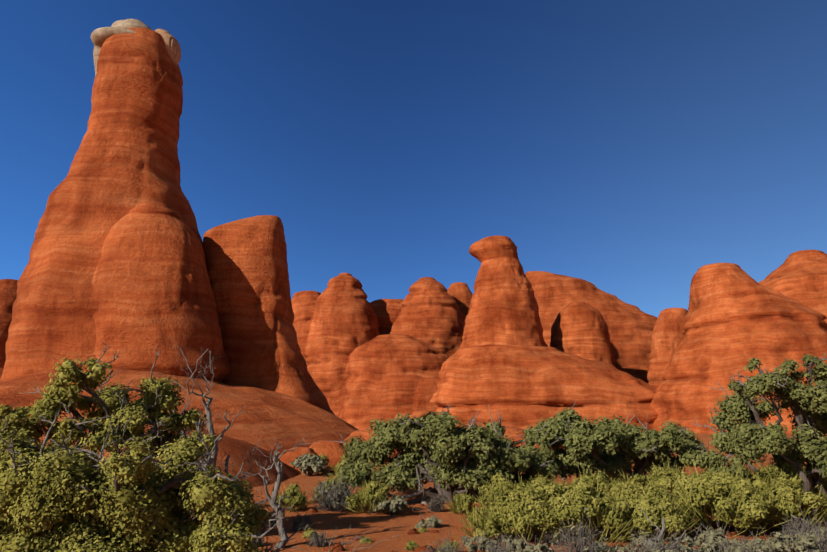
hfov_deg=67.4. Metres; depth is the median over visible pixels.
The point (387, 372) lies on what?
apron rock
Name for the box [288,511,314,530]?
dry brush
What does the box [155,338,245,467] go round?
snag
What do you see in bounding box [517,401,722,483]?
juniper
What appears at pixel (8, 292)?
rock
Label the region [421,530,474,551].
dry brush
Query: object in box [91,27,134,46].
collar rock
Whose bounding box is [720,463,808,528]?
shrub
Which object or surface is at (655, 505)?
shrub
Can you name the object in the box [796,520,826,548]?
sage
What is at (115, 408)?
juniper
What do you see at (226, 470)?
snag
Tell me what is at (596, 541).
sage
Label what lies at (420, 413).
boulder
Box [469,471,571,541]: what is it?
shrub
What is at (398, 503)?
sage
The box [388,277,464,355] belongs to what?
rock
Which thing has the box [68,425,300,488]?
toe rock
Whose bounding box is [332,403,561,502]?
juniper
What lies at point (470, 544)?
sage
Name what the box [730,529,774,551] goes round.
sage
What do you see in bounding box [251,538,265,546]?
dry brush
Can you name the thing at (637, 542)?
sage
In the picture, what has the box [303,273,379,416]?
rock
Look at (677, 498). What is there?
shrub
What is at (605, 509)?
shrub
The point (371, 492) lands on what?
shrub
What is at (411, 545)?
tuft
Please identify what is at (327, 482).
sage
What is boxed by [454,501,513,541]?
shrub
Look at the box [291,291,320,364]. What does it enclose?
rock
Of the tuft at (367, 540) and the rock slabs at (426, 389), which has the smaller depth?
the tuft at (367, 540)
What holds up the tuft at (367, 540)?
on the ground
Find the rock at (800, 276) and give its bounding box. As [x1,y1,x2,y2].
[759,250,826,322]
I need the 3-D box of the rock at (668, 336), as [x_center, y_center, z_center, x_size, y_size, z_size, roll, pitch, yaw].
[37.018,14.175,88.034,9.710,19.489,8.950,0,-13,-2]
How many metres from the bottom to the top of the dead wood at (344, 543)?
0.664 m
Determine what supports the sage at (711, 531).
on the ground
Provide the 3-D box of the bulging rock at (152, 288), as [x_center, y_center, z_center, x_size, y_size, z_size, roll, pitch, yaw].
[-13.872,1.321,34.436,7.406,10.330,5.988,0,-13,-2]
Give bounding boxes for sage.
[290,453,326,475]
[314,476,351,497]
[371,490,408,514]
[415,515,442,528]
[461,532,500,551]
[477,534,517,551]
[502,535,526,551]
[520,537,561,551]
[579,539,614,551]
[594,535,636,551]
[625,529,665,551]
[658,527,745,551]
[689,524,729,543]
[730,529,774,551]
[744,524,820,551]
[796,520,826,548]
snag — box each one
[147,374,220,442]
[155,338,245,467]
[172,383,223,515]
[211,442,267,504]
[251,435,322,548]
[410,463,432,503]
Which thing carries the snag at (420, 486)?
on the ground
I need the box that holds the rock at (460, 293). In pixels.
[447,282,472,318]
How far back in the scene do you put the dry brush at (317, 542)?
8.79 m
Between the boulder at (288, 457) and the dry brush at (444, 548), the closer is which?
the dry brush at (444, 548)
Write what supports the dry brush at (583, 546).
on the ground
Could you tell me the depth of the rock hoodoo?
79.94 m
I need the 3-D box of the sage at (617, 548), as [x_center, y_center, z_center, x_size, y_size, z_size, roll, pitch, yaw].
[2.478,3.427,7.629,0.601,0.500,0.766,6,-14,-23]
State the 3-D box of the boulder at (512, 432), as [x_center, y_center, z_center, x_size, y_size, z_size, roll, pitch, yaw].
[3.618,7.565,26.071,5.135,2.470,4.056,0,-13,-2]
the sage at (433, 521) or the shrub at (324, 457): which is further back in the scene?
the shrub at (324, 457)
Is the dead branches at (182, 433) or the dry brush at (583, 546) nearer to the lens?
the dry brush at (583, 546)
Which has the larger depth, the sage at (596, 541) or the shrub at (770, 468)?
the shrub at (770, 468)
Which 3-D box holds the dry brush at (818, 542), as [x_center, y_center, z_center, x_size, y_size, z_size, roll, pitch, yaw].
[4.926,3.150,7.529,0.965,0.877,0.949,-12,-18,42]
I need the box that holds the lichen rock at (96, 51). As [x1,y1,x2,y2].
[93,46,100,75]
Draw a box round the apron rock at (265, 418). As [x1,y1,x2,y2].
[0,366,357,455]
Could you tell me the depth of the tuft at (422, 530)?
9.93 m
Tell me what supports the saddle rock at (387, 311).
on the ground
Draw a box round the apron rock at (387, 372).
[339,334,449,429]
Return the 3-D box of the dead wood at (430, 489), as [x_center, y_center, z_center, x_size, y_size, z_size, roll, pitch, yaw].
[0.772,4.644,16.108,2.392,2.200,4.511,0,-13,-2]
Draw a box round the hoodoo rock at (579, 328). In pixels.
[550,301,615,366]
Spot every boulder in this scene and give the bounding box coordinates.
[279,447,318,471]
[308,440,345,467]
[341,430,375,446]
[387,413,410,423]
[408,410,435,421]
[484,426,556,456]
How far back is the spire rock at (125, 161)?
36.26 m
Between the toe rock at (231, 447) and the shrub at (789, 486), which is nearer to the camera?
the shrub at (789, 486)
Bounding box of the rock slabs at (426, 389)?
[412,378,439,412]
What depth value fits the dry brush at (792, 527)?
9.24 m
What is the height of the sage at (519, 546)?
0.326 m
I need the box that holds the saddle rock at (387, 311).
[370,299,403,334]
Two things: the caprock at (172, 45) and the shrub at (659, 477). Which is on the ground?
the shrub at (659, 477)
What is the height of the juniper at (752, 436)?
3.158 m
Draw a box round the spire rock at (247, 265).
[203,215,335,415]
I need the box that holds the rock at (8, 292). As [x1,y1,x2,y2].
[0,279,17,377]
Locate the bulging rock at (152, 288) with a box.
[92,211,229,381]
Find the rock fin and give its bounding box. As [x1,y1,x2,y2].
[525,271,657,382]
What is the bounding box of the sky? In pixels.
[0,0,826,317]
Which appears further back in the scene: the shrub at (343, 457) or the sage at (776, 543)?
the shrub at (343, 457)
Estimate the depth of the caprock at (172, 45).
41.20 m
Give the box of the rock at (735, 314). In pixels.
[651,263,826,432]
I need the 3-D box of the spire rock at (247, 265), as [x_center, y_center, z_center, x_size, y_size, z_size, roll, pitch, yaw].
[-7.429,4.103,37.547,11.067,15.959,8.343,0,-13,-2]
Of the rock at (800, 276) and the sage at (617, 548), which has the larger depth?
the rock at (800, 276)
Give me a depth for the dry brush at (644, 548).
7.44 m
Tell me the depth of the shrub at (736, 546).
7.46 m
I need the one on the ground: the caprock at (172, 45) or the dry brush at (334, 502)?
the dry brush at (334, 502)
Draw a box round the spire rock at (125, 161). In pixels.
[0,27,202,379]
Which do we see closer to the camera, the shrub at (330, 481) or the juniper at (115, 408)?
the juniper at (115, 408)
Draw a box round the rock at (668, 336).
[647,308,687,386]
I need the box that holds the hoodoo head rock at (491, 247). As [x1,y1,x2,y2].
[469,235,517,262]
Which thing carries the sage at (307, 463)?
on the ground
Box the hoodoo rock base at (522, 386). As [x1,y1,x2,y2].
[430,344,657,431]
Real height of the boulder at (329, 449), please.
1.540 m
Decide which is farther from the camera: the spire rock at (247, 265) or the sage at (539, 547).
the spire rock at (247, 265)
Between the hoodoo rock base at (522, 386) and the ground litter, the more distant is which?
the hoodoo rock base at (522, 386)
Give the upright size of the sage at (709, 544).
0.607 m
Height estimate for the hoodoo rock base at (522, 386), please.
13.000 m
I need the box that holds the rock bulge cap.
[129,202,180,219]
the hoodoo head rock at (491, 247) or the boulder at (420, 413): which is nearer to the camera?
the boulder at (420, 413)
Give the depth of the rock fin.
101.28 m
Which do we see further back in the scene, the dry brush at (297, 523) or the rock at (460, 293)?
the rock at (460, 293)
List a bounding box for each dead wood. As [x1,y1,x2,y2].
[328,524,388,551]
[408,412,486,502]
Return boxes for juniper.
[0,402,43,454]
[14,342,216,469]
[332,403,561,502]
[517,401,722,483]
[691,353,826,528]
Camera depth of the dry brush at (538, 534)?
9.01 m
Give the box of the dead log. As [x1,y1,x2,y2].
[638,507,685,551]
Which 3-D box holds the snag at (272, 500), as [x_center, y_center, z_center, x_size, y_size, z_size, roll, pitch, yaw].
[-1.899,3.162,8.986,0.834,1.819,1.503,-6,-14,23]
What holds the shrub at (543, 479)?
on the ground
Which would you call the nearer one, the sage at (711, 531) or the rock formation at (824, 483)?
the sage at (711, 531)
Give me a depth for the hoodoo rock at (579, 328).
83.11 m
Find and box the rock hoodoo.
[459,257,547,348]
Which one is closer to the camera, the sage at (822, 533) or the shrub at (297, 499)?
the sage at (822, 533)
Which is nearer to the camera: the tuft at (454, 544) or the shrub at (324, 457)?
the tuft at (454, 544)
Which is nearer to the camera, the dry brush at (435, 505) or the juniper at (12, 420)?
the juniper at (12, 420)
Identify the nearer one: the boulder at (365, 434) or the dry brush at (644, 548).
the dry brush at (644, 548)
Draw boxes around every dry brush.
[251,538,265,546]
[262,508,287,527]
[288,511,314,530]
[304,473,360,511]
[305,529,330,546]
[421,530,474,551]
[423,494,447,511]
[520,524,565,543]
[544,508,614,551]
[624,526,693,551]
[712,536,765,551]
[780,515,820,536]
[782,503,826,551]
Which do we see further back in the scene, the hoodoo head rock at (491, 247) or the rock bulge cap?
the hoodoo head rock at (491, 247)
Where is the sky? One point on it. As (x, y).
(627, 149)
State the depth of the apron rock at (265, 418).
28.22 m
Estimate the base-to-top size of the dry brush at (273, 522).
0.387 m
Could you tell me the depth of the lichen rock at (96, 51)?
40.53 m
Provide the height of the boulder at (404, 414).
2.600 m
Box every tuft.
[302,528,318,538]
[359,536,371,542]
[405,539,418,550]
[418,527,427,532]
[438,539,458,551]
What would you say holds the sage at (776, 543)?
on the ground
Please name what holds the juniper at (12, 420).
on the ground
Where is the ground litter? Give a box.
[257,470,779,551]
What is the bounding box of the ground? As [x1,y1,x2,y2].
[69,433,826,551]
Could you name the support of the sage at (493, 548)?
on the ground
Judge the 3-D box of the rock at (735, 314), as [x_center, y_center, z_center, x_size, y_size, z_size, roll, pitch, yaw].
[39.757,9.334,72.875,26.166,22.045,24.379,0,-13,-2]

